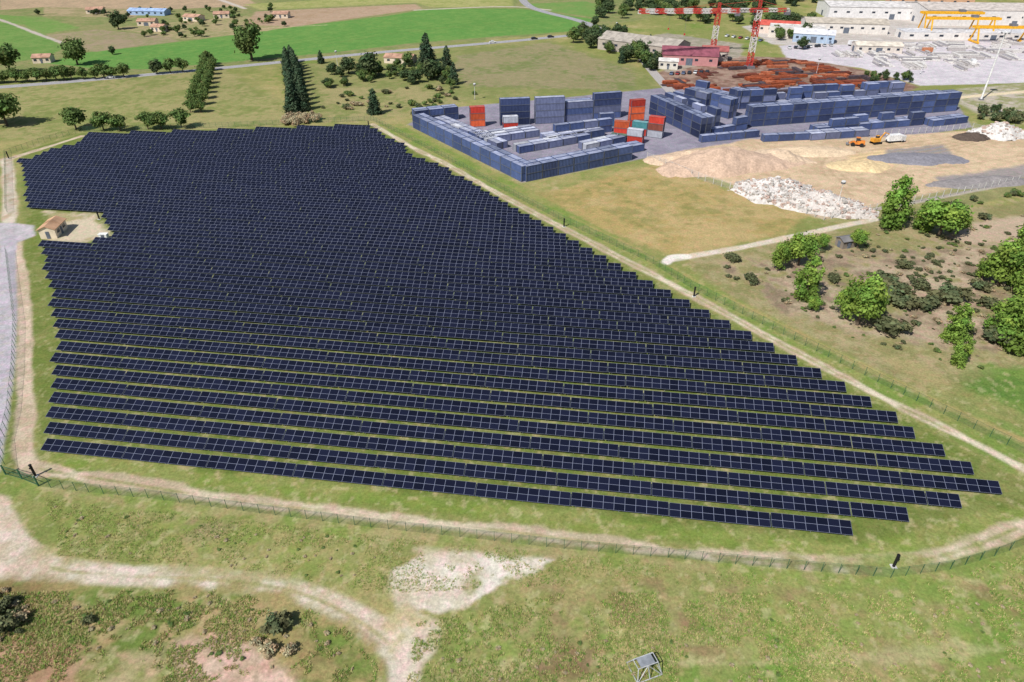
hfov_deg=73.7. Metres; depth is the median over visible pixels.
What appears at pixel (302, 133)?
solar panel row
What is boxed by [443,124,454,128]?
shipping container
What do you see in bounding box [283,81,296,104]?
conifer tree
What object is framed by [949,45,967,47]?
precast slab stack
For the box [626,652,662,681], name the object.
steel frame stand
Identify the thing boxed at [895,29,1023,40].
walls
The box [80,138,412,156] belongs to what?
solar panel row
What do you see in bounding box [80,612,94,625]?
bush
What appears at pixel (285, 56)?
conifer tree
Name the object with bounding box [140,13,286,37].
farm trees
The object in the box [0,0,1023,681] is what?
ground
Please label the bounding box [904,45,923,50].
precast slab stack
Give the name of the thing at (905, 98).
shipping container
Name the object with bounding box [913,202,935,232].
deciduous tree
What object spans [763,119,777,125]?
shipping container
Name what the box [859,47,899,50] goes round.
windows
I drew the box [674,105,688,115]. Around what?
shipping container
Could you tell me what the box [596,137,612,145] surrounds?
shipping container
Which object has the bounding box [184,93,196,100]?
round pine tree
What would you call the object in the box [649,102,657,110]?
shipping container
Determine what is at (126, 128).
perimeter fence
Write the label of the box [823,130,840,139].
shipping container
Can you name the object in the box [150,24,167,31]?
walls
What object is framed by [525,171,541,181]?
shipping container
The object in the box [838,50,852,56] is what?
precast slab stack
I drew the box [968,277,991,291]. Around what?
bush
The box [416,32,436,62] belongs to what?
conifer tree
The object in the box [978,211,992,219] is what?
bush
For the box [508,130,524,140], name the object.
shipping container
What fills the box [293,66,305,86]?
conifer tree
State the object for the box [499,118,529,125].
shipping container
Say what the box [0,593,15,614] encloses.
bush
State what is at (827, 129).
shipping container
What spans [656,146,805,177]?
sand heap
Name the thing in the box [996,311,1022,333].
deciduous tree
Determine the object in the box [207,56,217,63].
round pine tree
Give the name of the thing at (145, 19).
roof
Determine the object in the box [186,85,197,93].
round pine tree
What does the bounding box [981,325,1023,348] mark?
bush
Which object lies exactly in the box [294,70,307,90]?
conifer tree
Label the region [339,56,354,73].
broadleaf tree
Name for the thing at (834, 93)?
shipping container
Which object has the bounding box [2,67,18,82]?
round pine tree
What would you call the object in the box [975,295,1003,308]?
bush
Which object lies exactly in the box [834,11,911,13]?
windows
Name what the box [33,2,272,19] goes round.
farm trees
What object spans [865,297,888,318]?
deciduous tree
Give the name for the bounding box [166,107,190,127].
round pine tree
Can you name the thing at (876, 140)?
excavator
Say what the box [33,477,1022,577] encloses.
perimeter fence
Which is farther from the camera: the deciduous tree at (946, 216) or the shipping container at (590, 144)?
the shipping container at (590, 144)
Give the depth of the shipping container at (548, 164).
225.24 m
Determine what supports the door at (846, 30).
attached to the walls at (857, 29)
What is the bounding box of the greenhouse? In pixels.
[126,8,170,15]
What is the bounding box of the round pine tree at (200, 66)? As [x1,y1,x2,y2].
[194,64,205,69]
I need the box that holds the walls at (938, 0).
[885,0,974,1]
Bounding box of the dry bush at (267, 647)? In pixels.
[256,638,278,656]
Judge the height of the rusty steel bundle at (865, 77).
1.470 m
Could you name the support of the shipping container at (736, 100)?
on the shipping container
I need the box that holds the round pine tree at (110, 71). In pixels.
[105,66,116,75]
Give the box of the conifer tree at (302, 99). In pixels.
[296,83,310,111]
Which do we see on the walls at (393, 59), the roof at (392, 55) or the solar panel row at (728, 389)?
the roof at (392, 55)
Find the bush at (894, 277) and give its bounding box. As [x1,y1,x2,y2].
[875,270,898,282]
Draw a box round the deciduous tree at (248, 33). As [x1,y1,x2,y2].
[229,19,261,60]
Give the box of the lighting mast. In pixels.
[978,31,1009,99]
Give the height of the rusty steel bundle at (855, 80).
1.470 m
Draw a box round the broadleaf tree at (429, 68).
[420,58,440,79]
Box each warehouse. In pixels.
[597,30,690,52]
[658,57,678,69]
[661,45,719,66]
[702,45,728,60]
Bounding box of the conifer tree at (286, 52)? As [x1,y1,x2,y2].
[280,48,289,68]
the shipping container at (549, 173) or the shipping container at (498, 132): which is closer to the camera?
the shipping container at (549, 173)
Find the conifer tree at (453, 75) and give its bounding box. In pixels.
[448,62,459,84]
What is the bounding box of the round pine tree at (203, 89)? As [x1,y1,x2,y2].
[196,86,209,94]
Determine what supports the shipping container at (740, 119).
on the shipping container at (741, 127)
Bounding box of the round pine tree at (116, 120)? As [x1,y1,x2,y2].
[107,113,126,130]
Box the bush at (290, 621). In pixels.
[281,611,294,630]
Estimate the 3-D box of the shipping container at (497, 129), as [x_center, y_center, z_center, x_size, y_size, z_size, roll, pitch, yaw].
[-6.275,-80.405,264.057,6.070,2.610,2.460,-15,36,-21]
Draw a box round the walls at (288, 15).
[272,12,290,17]
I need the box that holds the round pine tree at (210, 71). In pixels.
[202,68,214,75]
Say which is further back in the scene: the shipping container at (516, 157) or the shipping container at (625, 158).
the shipping container at (625, 158)
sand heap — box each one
[643,150,701,165]
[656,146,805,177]
[754,149,816,163]
[759,146,855,156]
[826,159,891,172]
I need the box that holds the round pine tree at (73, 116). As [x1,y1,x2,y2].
[58,107,86,129]
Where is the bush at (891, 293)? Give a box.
[876,278,904,300]
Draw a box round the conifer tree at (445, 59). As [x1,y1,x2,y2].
[441,46,452,67]
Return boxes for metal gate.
[0,465,38,485]
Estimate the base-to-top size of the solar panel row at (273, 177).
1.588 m
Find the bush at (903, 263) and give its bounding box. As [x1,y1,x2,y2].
[895,258,913,268]
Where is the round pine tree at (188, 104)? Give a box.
[181,99,194,112]
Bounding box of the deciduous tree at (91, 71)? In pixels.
[87,66,98,78]
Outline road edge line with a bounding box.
[11,37,558,87]
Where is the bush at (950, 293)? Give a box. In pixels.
[926,279,975,302]
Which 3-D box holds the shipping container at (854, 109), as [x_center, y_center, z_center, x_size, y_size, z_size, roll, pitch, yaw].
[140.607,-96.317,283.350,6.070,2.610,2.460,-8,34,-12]
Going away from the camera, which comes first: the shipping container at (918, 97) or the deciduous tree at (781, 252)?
the deciduous tree at (781, 252)
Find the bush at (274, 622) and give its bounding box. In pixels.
[259,609,289,635]
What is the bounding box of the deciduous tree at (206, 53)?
[198,50,212,58]
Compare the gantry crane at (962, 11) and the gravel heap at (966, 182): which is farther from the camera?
the gantry crane at (962, 11)
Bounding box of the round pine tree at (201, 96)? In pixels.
[195,92,208,101]
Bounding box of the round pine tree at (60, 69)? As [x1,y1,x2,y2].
[51,65,67,79]
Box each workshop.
[757,19,800,32]
[792,28,836,43]
[850,41,904,53]
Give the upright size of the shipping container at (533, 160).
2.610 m
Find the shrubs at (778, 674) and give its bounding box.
[441,585,1020,681]
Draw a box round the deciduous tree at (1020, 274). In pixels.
[1006,267,1023,297]
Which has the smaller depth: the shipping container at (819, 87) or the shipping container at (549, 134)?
the shipping container at (549, 134)
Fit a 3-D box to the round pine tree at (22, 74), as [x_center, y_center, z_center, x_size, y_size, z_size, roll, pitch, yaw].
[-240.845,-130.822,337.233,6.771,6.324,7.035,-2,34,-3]
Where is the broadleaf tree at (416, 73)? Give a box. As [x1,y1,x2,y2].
[406,69,423,82]
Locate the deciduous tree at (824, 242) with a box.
[817,233,832,248]
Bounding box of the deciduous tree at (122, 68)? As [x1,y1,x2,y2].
[114,62,129,76]
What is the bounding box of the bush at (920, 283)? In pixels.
[909,276,930,290]
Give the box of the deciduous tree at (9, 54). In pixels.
[0,42,20,67]
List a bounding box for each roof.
[30,53,53,57]
[85,6,103,9]
[136,18,156,21]
[149,23,166,26]
[181,13,204,16]
[213,11,228,13]
[272,11,289,13]
[383,53,415,58]
[769,23,825,28]
[801,17,890,24]
[824,0,925,7]
[896,28,1023,33]
[918,2,1023,10]
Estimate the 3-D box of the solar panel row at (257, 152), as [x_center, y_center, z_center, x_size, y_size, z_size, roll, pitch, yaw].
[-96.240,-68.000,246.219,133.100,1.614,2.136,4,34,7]
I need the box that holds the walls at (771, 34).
[768,27,793,37]
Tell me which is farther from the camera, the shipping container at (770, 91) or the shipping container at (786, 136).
the shipping container at (770, 91)
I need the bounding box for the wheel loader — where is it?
[846,137,864,146]
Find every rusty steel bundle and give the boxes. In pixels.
[662,80,679,83]
[672,84,694,89]
[697,72,707,78]
[718,61,740,64]
[720,63,738,67]
[728,66,747,69]
[732,75,744,77]
[736,72,757,75]
[741,83,760,86]
[744,76,761,80]
[744,84,767,86]
[760,84,784,87]
[761,78,772,83]
[766,64,789,67]
[771,69,792,71]
[771,81,795,84]
[775,71,794,74]
[777,89,787,92]
[780,78,799,79]
[783,74,807,77]
[788,60,807,62]
[791,66,803,72]
[798,61,815,63]
[802,67,814,70]
[806,65,830,66]
[809,78,824,83]
[811,80,832,83]
[816,68,838,72]
[817,76,838,78]
[822,73,842,76]
[826,77,846,79]
[831,71,851,73]
[842,79,865,82]
[847,75,867,78]
[862,75,871,80]
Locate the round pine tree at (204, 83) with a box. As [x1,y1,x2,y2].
[197,80,208,88]
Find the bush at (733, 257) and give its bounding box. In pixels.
[722,251,741,262]
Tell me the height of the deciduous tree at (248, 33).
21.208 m
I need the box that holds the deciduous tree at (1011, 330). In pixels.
[1008,295,1023,352]
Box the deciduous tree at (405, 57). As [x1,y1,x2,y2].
[401,51,412,66]
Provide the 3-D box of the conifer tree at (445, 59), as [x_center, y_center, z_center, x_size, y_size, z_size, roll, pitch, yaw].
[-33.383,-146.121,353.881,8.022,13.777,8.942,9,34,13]
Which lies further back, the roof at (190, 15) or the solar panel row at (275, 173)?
the roof at (190, 15)
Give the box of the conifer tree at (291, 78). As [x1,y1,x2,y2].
[284,71,295,90]
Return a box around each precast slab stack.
[831,50,842,56]
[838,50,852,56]
[847,52,862,57]
[852,49,863,55]
[867,50,878,56]
[870,53,892,57]
[872,59,894,66]
[873,57,889,62]
[886,53,896,58]
[896,55,912,60]
[901,61,925,63]
[902,50,915,55]
[902,58,923,61]
[902,62,923,69]
[903,42,915,45]
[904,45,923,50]
[911,56,932,60]
[917,48,929,53]
[917,60,926,67]
[918,42,936,47]
[927,53,940,58]
[927,56,940,60]
[929,53,953,57]
[932,40,949,46]
[943,58,966,62]
[946,42,964,46]
[946,47,965,50]
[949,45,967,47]
[951,52,961,57]
[952,63,967,70]
[953,60,974,67]
[956,52,978,56]
[961,60,979,66]
[963,55,984,59]
[972,45,986,50]
[979,51,995,58]
[986,48,1002,52]
[990,44,1010,47]
[991,41,1011,47]
[993,50,1012,53]
[999,53,1023,60]
[1005,49,1023,52]
[1006,42,1023,44]
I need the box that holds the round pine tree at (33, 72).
[23,67,40,81]
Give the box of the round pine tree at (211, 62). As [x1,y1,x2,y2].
[204,59,216,66]
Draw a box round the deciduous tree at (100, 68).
[92,62,108,77]
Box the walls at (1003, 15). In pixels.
[906,2,1023,25]
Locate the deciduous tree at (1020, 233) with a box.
[1014,223,1023,245]
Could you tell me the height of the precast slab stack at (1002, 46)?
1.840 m
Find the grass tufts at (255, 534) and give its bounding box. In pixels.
[54,506,374,576]
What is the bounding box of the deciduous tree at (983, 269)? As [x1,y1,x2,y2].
[975,259,995,278]
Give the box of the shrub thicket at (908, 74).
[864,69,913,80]
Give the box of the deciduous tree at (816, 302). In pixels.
[807,295,825,311]
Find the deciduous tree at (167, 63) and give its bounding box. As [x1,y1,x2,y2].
[162,57,172,72]
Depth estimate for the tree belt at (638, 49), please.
395.65 m
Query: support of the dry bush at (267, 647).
on the ground
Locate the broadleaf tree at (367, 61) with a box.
[358,51,378,74]
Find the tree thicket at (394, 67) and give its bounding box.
[321,58,455,87]
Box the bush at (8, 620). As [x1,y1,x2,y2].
[0,609,20,634]
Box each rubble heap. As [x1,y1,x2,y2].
[728,176,814,204]
[771,189,879,219]
[966,121,1023,140]
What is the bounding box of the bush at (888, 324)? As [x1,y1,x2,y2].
[872,312,913,335]
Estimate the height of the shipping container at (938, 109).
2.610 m
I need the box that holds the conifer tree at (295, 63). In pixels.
[291,57,303,76]
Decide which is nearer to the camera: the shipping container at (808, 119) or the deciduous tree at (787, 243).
the deciduous tree at (787, 243)
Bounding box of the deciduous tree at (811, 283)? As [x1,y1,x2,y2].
[792,255,827,302]
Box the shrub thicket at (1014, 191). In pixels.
[906,188,1023,219]
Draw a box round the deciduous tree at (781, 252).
[769,241,793,270]
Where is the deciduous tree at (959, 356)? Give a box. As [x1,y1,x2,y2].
[950,335,975,369]
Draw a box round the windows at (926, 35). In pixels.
[910,34,1018,37]
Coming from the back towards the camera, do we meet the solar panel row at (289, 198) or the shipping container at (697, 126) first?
the shipping container at (697, 126)
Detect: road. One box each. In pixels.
[0,35,566,87]
[519,0,601,28]
[639,59,674,91]
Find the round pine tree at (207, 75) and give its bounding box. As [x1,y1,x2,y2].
[200,72,213,79]
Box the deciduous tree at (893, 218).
[878,174,919,230]
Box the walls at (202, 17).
[182,15,204,21]
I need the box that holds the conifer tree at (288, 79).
[284,75,295,96]
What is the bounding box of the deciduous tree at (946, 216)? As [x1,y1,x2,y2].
[920,197,973,235]
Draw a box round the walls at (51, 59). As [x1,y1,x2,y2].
[31,54,54,63]
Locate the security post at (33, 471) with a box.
[28,464,38,477]
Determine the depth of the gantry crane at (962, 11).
450.20 m
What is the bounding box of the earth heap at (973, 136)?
[952,132,989,141]
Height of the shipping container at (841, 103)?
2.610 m
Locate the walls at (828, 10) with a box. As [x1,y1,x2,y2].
[816,0,912,19]
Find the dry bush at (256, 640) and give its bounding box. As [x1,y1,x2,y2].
[248,636,262,645]
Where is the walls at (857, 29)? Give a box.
[801,17,889,34]
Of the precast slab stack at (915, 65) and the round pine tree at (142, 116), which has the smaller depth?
the round pine tree at (142, 116)
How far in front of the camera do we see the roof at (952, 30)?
439.37 m
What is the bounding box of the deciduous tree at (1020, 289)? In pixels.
[1013,277,1023,298]
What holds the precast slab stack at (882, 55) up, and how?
on the ground
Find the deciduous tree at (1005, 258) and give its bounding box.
[977,238,1023,285]
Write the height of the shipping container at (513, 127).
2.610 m
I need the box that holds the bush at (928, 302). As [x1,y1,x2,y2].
[913,294,943,310]
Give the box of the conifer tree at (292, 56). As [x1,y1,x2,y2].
[290,53,304,72]
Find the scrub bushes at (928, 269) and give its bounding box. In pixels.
[860,240,999,324]
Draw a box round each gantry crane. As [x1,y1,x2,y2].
[918,9,984,28]
[925,15,1001,30]
[968,23,1023,43]
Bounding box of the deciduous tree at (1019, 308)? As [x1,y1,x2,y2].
[995,297,1023,356]
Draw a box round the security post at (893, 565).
[889,554,900,568]
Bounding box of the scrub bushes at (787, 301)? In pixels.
[723,214,1023,368]
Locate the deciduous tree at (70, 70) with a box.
[59,65,75,79]
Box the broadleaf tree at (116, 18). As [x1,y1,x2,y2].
[107,9,125,28]
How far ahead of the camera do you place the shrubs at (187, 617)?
88.65 m
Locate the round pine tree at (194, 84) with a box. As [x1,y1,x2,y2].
[189,82,198,88]
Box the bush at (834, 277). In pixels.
[827,272,841,282]
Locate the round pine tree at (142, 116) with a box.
[134,111,154,129]
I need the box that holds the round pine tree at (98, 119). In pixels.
[89,111,111,129]
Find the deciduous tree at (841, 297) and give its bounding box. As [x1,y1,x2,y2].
[831,289,853,317]
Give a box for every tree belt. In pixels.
[566,16,662,70]
[594,0,816,48]
[751,0,817,6]
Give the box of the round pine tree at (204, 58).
[199,56,207,61]
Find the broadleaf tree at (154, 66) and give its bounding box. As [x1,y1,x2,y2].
[148,59,162,73]
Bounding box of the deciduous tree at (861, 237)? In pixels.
[850,228,870,248]
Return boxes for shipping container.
[411,107,425,114]
[412,114,423,124]
[413,108,429,115]
[413,122,419,130]
[420,117,431,128]
[420,125,427,134]
[426,116,437,120]
[428,107,443,115]
[428,121,440,131]
[428,129,435,138]
[434,116,446,120]
[434,120,446,124]
[436,125,448,135]
[436,133,443,142]
[442,120,454,124]
[443,105,458,114]
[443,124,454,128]
[444,129,457,140]
[444,137,452,147]
[445,113,458,119]
[450,123,463,128]
[451,127,463,132]
[452,133,465,144]
[453,141,461,151]
[459,127,472,132]
[460,132,472,136]
[461,137,475,148]
[462,146,470,156]
[465,125,477,129]
[468,130,481,136]
[469,105,484,113]
[469,112,484,120]
[469,136,481,140]
[470,120,484,126]
[471,141,485,153]
[471,150,479,160]
[477,140,491,144]
[478,134,491,141]
[480,146,495,158]
[480,154,489,165]
[486,144,500,149]
[487,128,503,131]
[487,138,501,148]
[490,130,506,134]
[490,150,504,163]
[490,159,499,170]
[494,132,510,140]
[494,137,507,148]
[497,149,511,154]
[499,97,529,105]
[499,104,529,112]
[499,111,529,118]
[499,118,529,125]
[500,155,515,168]
[500,164,510,176]
[502,115,517,123]
[502,122,517,127]
[502,126,517,129]
[505,128,520,131]
[507,154,522,159]
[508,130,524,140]
[511,160,524,173]
[511,169,524,181]
[513,141,529,150]
[516,124,531,127]
[516,142,533,153]
[518,159,533,164]
[520,126,535,129]
[520,159,537,163]
[523,128,539,138]
[523,161,541,173]
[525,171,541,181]
[528,138,543,141]
[531,140,548,150]
[534,95,564,104]
[534,103,564,110]
[534,110,564,117]
[534,116,564,123]
[535,156,552,160]
[539,158,557,170]
[540,131,555,137]
[542,168,557,178]
[543,132,557,137]
[546,137,562,148]
[551,153,567,157]
[553,122,569,131]
[555,155,573,167]
[557,131,572,134]
[558,165,573,174]
[560,135,576,145]
[564,114,592,121]
[565,97,590,100]
[565,99,593,108]
[565,107,592,115]
[566,150,582,154]
[568,120,583,129]
[570,131,586,134]
[570,152,588,164]
[573,162,588,171]
[574,133,590,143]
[578,138,593,148]
[581,147,598,151]
[582,119,598,128]
[582,140,599,149]
[585,149,603,161]
[588,159,603,168]
[589,128,604,137]
[592,91,621,99]
[592,98,621,106]
[592,136,607,139]
[593,105,620,112]
[593,111,620,118]
[596,117,612,126]
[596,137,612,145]
[596,145,613,148]
[598,111,614,119]
[598,125,611,132]
[600,147,618,158]
[603,156,617,165]
[605,133,620,136]
[609,135,625,143]
[610,142,627,146]
[611,132,626,140]
[613,128,626,133]
[614,119,630,128]
[615,144,632,155]
[618,153,631,162]
[626,127,644,137]
[626,136,643,142]
[628,106,644,113]
[628,113,644,120]
[629,98,645,106]
[630,142,644,152]
[632,120,647,129]
[646,130,663,138]
[647,123,664,131]
[648,115,665,124]
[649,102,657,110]
[649,108,656,114]
[650,94,662,104]
[657,105,665,114]
[658,98,671,108]
[665,92,676,98]
[665,109,673,118]
[665,115,672,125]
[666,102,679,111]
[673,91,683,96]
[673,95,686,104]
[673,119,681,129]
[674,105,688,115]
[674,113,682,122]
[681,124,690,133]
[682,117,691,126]
[683,109,697,120]
[684,87,697,96]
[687,98,701,106]
[690,128,704,138]
[691,121,705,131]
[692,102,706,111]
[692,113,707,124]
[695,79,709,88]
[695,90,710,99]
[695,97,709,104]
[698,133,716,142]
[699,113,712,123]
[705,124,711,130]
[706,105,721,115]
[706,112,720,121]
[710,99,718,106]
[711,92,725,100]
[711,126,723,132]
[714,131,730,140]
[718,103,733,111]
[719,96,734,105]
[721,111,732,118]
[721,124,735,131]
[725,95,738,104]
[728,130,745,139]
[729,87,742,96]
[732,115,748,124]
[734,123,747,130]
[735,89,750,96]
[735,96,749,102]
[737,103,748,108]
[743,129,759,138]
[746,103,762,111]
[747,119,763,126]
[748,113,765,120]
[749,88,764,95]
[749,96,762,102]
[749,105,766,113]
[760,133,779,141]
[762,88,777,95]
[762,95,776,101]
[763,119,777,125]
[764,112,778,119]
[765,104,780,112]
[776,92,785,98]
[777,118,791,124]
[778,111,792,118]
[778,132,794,140]
[779,103,794,111]
[786,93,801,98]
[787,86,803,93]
[790,117,804,123]
[792,102,807,110]
[792,110,806,116]
[792,131,809,140]
[798,84,813,91]
[802,92,811,97]
[804,115,818,122]
[805,129,820,131]
[806,101,821,109]
[806,109,819,115]
[809,123,825,129]
[809,131,825,140]
[811,84,826,91]
[812,91,827,98]
[814,125,830,128]
[817,114,831,121]
[819,100,834,108]
[819,108,832,114]
[819,128,835,130]
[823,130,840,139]
[825,83,839,90]
[826,90,840,95]
[828,117,846,126]
[831,113,844,117]
[832,99,847,107]
[832,107,846,113]
[834,127,849,129]
[838,90,853,94]
[838,129,855,138]
[839,84,854,91]
[843,116,859,124]
[844,112,857,116]
[845,106,859,112]
[846,98,861,106]
[848,126,864,128]
[852,113,868,121]
[852,128,869,137]
[853,89,866,95]
[858,105,872,111]
[858,122,871,129]
[859,97,874,105]
[860,81,876,88]
[864,82,880,89]
[864,89,878,95]
[868,120,884,129]
[869,110,883,117]
[871,96,886,104]
[871,104,885,110]
[874,81,889,87]
[877,111,895,119]
[879,88,887,92]
[881,119,897,127]
[884,95,899,103]
[884,103,897,109]
[887,88,903,92]
[889,81,905,88]
[894,118,910,126]
[895,109,908,115]
[896,94,912,102]
[897,102,910,108]
[907,108,920,114]
[907,110,925,119]
[908,118,923,125]
[909,93,924,101]
[909,101,923,107]
[921,107,932,112]
[922,93,937,100]
[922,100,935,106]
[923,116,939,124]
[927,118,945,126]
[932,106,945,112]
[934,92,949,99]
[934,99,947,106]
[942,116,956,125]
[944,105,957,111]
[946,98,959,105]
[948,91,962,98]
[953,115,968,123]
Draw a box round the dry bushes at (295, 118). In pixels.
[280,111,321,125]
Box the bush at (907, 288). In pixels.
[877,276,916,299]
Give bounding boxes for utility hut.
[36,215,67,238]
[834,235,855,248]
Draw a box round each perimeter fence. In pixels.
[0,246,15,463]
[4,116,370,207]
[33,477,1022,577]
[371,115,1023,443]
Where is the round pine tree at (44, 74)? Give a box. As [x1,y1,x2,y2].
[39,68,51,80]
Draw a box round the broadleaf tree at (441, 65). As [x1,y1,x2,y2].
[435,60,443,76]
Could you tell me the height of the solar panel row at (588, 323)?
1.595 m
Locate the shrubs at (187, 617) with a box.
[51,594,353,669]
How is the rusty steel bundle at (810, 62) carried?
on the ground
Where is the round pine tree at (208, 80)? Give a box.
[201,77,211,84]
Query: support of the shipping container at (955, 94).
on the shipping container at (953, 102)
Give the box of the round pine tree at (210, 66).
[203,63,214,71]
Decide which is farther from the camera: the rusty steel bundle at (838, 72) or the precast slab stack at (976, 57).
the precast slab stack at (976, 57)
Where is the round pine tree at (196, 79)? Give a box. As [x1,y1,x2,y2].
[189,77,201,82]
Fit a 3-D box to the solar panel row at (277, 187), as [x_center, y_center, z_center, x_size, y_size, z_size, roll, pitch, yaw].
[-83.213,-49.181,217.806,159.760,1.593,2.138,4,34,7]
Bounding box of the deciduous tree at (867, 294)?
[841,271,891,325]
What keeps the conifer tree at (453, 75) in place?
on the ground
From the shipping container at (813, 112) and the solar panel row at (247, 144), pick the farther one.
the shipping container at (813, 112)
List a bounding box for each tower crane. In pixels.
[638,2,740,44]
[639,0,790,68]
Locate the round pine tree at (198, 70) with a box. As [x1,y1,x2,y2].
[195,68,203,73]
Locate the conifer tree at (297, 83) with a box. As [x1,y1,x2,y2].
[295,77,309,98]
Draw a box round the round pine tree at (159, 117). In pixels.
[146,111,170,129]
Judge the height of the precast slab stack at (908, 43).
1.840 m
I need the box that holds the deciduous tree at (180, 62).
[172,57,189,71]
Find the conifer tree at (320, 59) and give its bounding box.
[317,50,324,63]
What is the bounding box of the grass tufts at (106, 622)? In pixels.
[0,589,378,681]
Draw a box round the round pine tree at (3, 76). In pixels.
[0,72,7,82]
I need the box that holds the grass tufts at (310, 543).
[45,497,859,592]
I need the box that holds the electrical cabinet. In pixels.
[97,232,109,237]
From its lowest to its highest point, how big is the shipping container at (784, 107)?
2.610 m
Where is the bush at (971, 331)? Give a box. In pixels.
[964,327,977,337]
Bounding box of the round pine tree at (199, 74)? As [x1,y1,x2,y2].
[193,72,201,77]
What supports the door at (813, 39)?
in the workshop at (816, 35)
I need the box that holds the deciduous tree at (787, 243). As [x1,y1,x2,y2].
[782,238,795,260]
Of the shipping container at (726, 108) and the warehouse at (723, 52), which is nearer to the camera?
the shipping container at (726, 108)
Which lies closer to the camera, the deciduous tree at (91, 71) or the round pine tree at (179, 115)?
the round pine tree at (179, 115)
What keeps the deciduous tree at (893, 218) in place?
on the ground
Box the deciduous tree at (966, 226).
[957,216,971,233]
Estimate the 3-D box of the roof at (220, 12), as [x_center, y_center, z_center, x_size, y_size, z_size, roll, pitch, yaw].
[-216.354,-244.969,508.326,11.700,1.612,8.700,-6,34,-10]
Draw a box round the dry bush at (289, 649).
[280,642,296,657]
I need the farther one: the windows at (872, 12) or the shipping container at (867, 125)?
the windows at (872, 12)
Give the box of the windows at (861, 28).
[830,26,884,29]
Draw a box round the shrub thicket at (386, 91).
[321,84,453,108]
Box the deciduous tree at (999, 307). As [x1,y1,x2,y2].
[982,295,1019,329]
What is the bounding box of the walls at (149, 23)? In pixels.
[137,19,158,25]
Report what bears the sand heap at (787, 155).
on the ground
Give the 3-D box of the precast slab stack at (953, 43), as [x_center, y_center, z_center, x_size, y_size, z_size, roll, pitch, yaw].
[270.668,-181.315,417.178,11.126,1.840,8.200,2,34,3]
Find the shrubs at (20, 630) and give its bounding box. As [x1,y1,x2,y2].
[0,585,28,641]
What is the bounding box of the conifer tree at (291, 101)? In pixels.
[282,86,300,112]
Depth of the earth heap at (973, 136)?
261.05 m
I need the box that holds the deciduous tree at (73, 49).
[57,36,88,64]
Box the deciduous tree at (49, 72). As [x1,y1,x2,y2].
[42,65,57,80]
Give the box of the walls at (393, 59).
[384,55,416,63]
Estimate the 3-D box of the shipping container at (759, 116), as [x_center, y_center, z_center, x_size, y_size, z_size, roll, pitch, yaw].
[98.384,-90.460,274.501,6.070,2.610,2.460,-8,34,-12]
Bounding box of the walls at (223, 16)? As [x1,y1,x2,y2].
[213,11,230,18]
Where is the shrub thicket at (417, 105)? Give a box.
[410,91,477,114]
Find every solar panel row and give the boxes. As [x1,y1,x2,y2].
[16,158,472,185]
[21,162,480,190]
[22,167,489,195]
[22,172,498,201]
[23,176,507,206]
[23,191,541,225]
[24,181,518,212]
[25,196,553,232]
[26,186,529,218]
[27,202,565,239]
[32,155,464,179]
[38,240,652,287]
[40,438,852,535]
[41,151,451,175]
[41,248,670,296]
[41,263,709,318]
[43,422,908,521]
[44,255,689,307]
[45,271,729,328]
[45,406,961,508]
[47,298,796,364]
[48,280,751,339]
[48,392,1001,494]
[49,148,448,170]
[50,352,914,438]
[50,378,973,474]
[51,289,773,352]
[51,308,821,378]
[51,365,945,456]
[53,319,845,392]
[54,329,871,407]
[56,341,897,423]
[61,145,438,166]
[75,142,425,161]
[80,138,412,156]
[84,135,405,152]
[87,132,405,149]
[91,237,635,278]
[101,212,578,246]
[104,218,591,253]
[107,224,605,261]
[111,232,620,269]
[129,130,404,145]
[172,129,394,141]
[217,128,385,137]
[255,126,381,134]
[297,125,377,131]
[334,124,370,127]
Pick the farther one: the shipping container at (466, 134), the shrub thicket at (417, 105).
the shrub thicket at (417, 105)
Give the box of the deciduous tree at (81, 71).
[76,66,87,78]
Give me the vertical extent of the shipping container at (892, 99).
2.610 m
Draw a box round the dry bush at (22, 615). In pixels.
[11,609,31,626]
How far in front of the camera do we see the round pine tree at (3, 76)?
335.32 m
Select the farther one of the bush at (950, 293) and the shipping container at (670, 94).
the shipping container at (670, 94)
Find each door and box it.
[45,226,63,238]
[685,58,692,65]
[792,34,816,42]
[837,240,851,248]
[843,27,849,32]
[852,45,882,51]
[898,32,996,39]
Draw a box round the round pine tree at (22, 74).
[16,70,29,81]
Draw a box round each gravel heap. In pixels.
[867,152,969,165]
[925,175,1023,188]
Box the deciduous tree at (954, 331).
[938,303,975,345]
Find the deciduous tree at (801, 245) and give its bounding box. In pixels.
[786,229,822,265]
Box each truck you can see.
[885,133,906,142]
[922,47,935,52]
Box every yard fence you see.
[647,152,1020,219]
[870,123,1016,135]
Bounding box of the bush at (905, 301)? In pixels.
[892,292,920,308]
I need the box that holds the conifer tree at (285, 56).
[281,53,290,73]
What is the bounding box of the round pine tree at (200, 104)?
[192,100,206,111]
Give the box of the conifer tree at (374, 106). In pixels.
[366,88,381,115]
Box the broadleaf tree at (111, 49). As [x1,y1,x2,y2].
[108,46,114,54]
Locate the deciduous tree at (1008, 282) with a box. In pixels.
[1004,264,1023,289]
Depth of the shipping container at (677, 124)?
273.71 m
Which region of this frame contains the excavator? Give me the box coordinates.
[869,132,889,144]
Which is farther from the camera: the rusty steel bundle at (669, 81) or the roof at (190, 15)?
the roof at (190, 15)
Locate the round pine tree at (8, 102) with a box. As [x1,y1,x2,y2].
[0,93,20,125]
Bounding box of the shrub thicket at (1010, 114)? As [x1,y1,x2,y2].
[977,103,1023,123]
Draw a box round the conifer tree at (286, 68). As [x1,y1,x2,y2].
[283,62,293,84]
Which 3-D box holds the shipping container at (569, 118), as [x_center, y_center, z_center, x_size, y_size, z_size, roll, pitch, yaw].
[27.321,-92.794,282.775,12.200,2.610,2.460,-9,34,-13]
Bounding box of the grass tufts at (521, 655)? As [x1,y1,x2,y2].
[406,555,1023,681]
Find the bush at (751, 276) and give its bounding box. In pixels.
[744,271,759,283]

